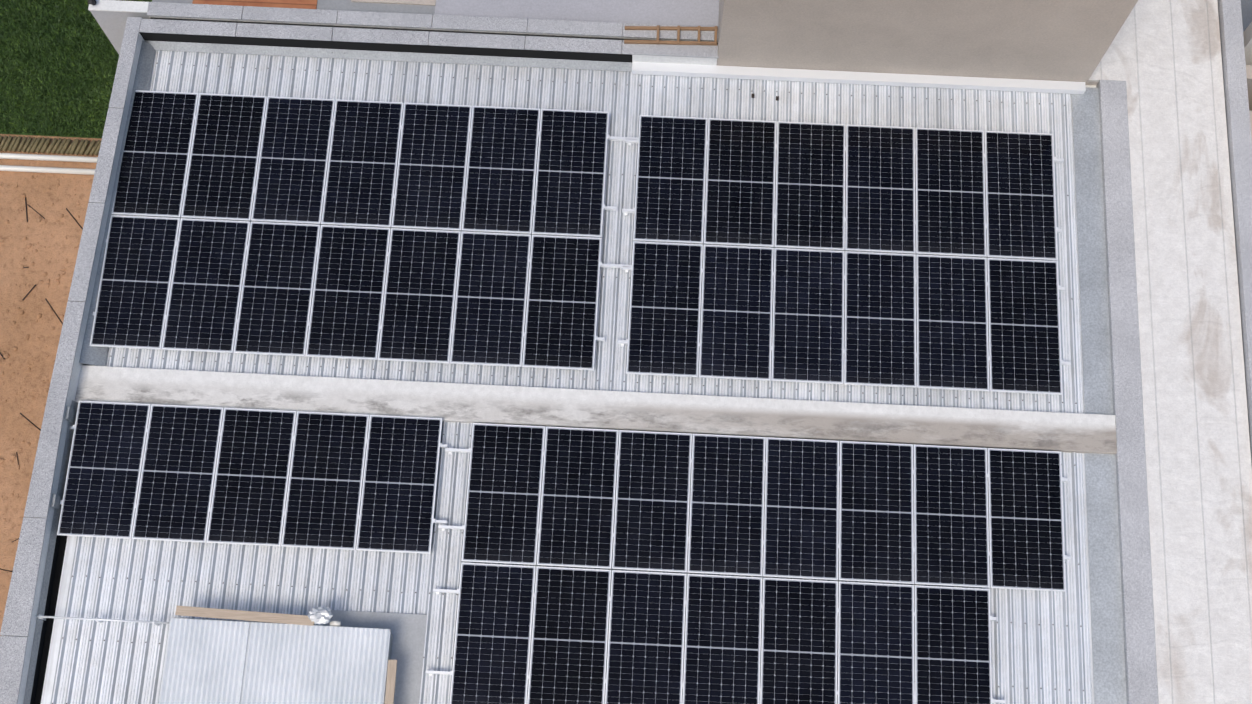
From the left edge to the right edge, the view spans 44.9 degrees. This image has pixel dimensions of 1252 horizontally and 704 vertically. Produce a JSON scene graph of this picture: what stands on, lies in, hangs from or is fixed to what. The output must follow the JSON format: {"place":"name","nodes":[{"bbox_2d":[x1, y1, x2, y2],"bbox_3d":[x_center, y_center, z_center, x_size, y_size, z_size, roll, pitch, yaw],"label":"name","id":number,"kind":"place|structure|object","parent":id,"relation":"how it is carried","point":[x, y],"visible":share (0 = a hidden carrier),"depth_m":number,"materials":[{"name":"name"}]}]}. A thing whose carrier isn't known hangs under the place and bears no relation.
{"place":"outdoors","nodes":[
{"label":"outdoors","id":0,"kind":"place"},
{"bbox_2d":[0,134,101,635],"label":"soil","id":1,"kind":"structure","parent":0,"point":[16,425],"depth_m":27.95,"materials":[{"name":"brown soil"}]},
{"bbox_2d":[0,197,82,571],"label":"twigs","id":2,"kind":"object","parent":1,"relation":"on","point":[26,204],"visible":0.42,"depth_m":27.59,"materials":[{"name":"brown wood"}]},
{"bbox_2d":[0,153,97,174],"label":"pvc pipes","id":3,"kind":"object","parent":1,"relation":"on","point":[47,158],"depth_m":28.63,"materials":[{"name":"white plastic"}]},
{"bbox_2d":[0,135,100,155],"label":"wooden fence","id":4,"kind":"object","parent":1,"relation":"on","point":[55,144],"visible":0.6,"depth_m":28.76,"materials":[{"name":"brown wood"}]},
{"bbox_2d":[2,16,717,703],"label":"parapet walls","id":5,"kind":"structure","parent":1,"relation":"on","point":[74,380],"depth_m":24.29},
{"bbox_2d":[0,2,718,703],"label":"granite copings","id":6,"kind":"object","parent":5,"relation":"on","point":[22,594],"visible":0.96,"depth_m":25.28,"materials":[{"name":"grey stone"}]},
{"bbox_2d":[624,25,717,45],"bbox_3d":[0.752,-5.290,25.298,1.559,0.072,0.335,1,73,0],"label":"wooden ladder","id":7,"kind":"object","parent":6,"relation":"on","point":[679,29],"visible":1,"depth_m":25.27,"materials":[{"name":"brown wood"}]},
{"bbox_2d":[150,17,717,44],"bbox_3d":[-3.242,-5.270,25.785,9.570,0.650,0.100,3,73,1],"label":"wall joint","id":8,"kind":"object","parent":5,"relation":"attached to","point":[429,31],"depth_m":25.49,"materials":[{"name":"grey"}]},
{"bbox_2d":[50,406,74,509],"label":"brackets","id":9,"kind":"object","parent":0,"point":[69,417],"visible":0.9,"depth_m":23.48,"materials":[{"name":"grey metal"}]},
{"bbox_2d":[0,0,151,138],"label":"lawn","id":10,"kind":"structure","parent":0,"point":[79,136],"depth_m":29.21,"materials":[{"name":"green plant"}]},
{"bbox_2d":[88,0,149,54],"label":"garden wall","id":11,"kind":"structure","parent":10,"relation":"on","point":[110,16],"depth_m":25.63,"materials":[{"name":"white paint"}]},
{"bbox_2d":[88,0,96,4],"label":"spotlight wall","id":12,"kind":"structure","parent":11,"relation":"on","point":[92,2],"depth_m":25.36,"materials":[{"name":"black plastic"}]},
{"bbox_2d":[86,85,1095,365],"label":"house","id":13,"kind":"structure","parent":0,"point":[1086,85],"depth_m":25.70,"materials":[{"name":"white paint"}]},
{"bbox_2d":[41,411,1093,703],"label":"roof sheets","id":14,"kind":"object","parent":13,"relation":"on","point":[1043,653],"visible":0.08,"depth_m":23.05,"materials":[{"name":"white metal"}]},
{"bbox_2d":[36,614,168,625],"bbox_3d":[-7.923,4.035,22.805,2.152,0.240,0.064,3,73,1],"label":"conduit","id":15,"kind":"object","parent":14,"relation":"on","point":[96,619],"visible":0.83,"depth_m":22.70,"materials":[{"name":"silver metal"}]},
{"bbox_2d":[174,610,426,703],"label":"flashing","id":16,"kind":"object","parent":14,"relation":"on","point":[407,642],"depth_m":22.83,"materials":[{"name":"grey metal"}]},
{"bbox_2d":[159,618,390,703],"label":"cover sheet","id":17,"kind":"object","parent":16,"relation":"on","point":[219,662],"visible":0.98,"depth_m":22.23,"materials":[{"name":"white metal"}]},
{"bbox_2d":[175,606,396,703],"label":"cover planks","id":18,"kind":"object","parent":16,"relation":"on","point":[266,617],"visible":0.85,"depth_m":22.40,"materials":[{"name":"beige wood"}]},
{"bbox_2d":[307,607,332,624],"bbox_3d":[-4.522,3.899,22.419,0.386,0.145,0.270,3,73,1],"label":"foil patch","id":19,"kind":"object","parent":16,"relation":"on","point":[319,615],"visible":0.98,"depth_m":22.38,"materials":[{"name":"silver metal"}]},
{"bbox_2d":[330,621,340,626],"bbox_3d":[-4.311,4.084,22.654,0.160,0.500,0.080,3,73,1],"label":"vent pipe","id":20,"kind":"object","parent":16,"relation":"on","point":[335,623],"visible":0.77,"depth_m":22.42,"materials":[{"name":"white plastic"}]},
{"bbox_2d":[52,434,1083,703],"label":"roof screws","id":21,"kind":"object","parent":14,"relation":"on","point":[456,594],"visible":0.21,"depth_m":23.05,"materials":[{"name":"grey metal"}]},
{"bbox_2d":[23,32,1126,703],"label":"flashings","id":22,"kind":"object","parent":13,"relation":"on","point":[1109,676],"visible":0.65,"depth_m":24.89,"materials":[{"name":"grey metal"}]},
{"bbox_2d":[105,50,1084,413],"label":"roof sheets","id":23,"kind":"object","parent":13,"relation":"on","point":[619,100],"depth_m":25.42,"materials":[{"name":"grey metal"}]},
{"bbox_2d":[57,90,1065,703],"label":"solar panels","id":24,"kind":"object","parent":23,"relation":"on","point":[811,314],"visible":1,"depth_m":24.01,"materials":[{"name":"black glass"}]},
{"bbox_2d":[60,116,1070,702],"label":"mounting clamps","id":25,"kind":"object","parent":23,"relation":"on","point":[622,342],"visible":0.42,"depth_m":24.00,"materials":[{"name":"silver metal"}]},
{"bbox_2d":[110,63,1076,403],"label":"roof screws","id":26,"kind":"object","parent":23,"relation":"on","point":[616,277],"visible":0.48,"depth_m":24.15,"materials":[{"name":"grey metal"}]},
{"bbox_2d":[75,365,1116,453],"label":"parapet wall","id":27,"kind":"structure","parent":13,"relation":"on","point":[782,418],"depth_m":23.83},
{"bbox_2d":[717,0,1137,84],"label":"wall","id":28,"kind":"structure","parent":13,"relation":"on","point":[1061,40],"depth_m":24.28,"materials":[{"name":"beige paint"}]},
{"bbox_2d":[152,0,718,26],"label":"roof","id":29,"kind":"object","parent":28,"relation":"attached to","point":[703,13],"visible":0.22,"depth_m":25.68,"materials":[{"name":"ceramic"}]},
{"bbox_2d":[1086,0,1251,703],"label":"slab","id":30,"kind":"structure","parent":13,"relation":"on","point":[1162,59],"depth_m":24.11,"materials":[{"name":"grey concrete"}]},
{"bbox_2d":[1096,0,1251,703],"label":"coping","id":31,"kind":"object","parent":30,"relation":"on","point":[1137,597],"visible":0.73,"depth_m":24.26,"materials":[{"name":"stone"}]},
{"bbox_2d":[1241,0,1251,137],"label":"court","id":32,"kind":"object","parent":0,"point":[1246,7],"depth_m":26.31,"materials":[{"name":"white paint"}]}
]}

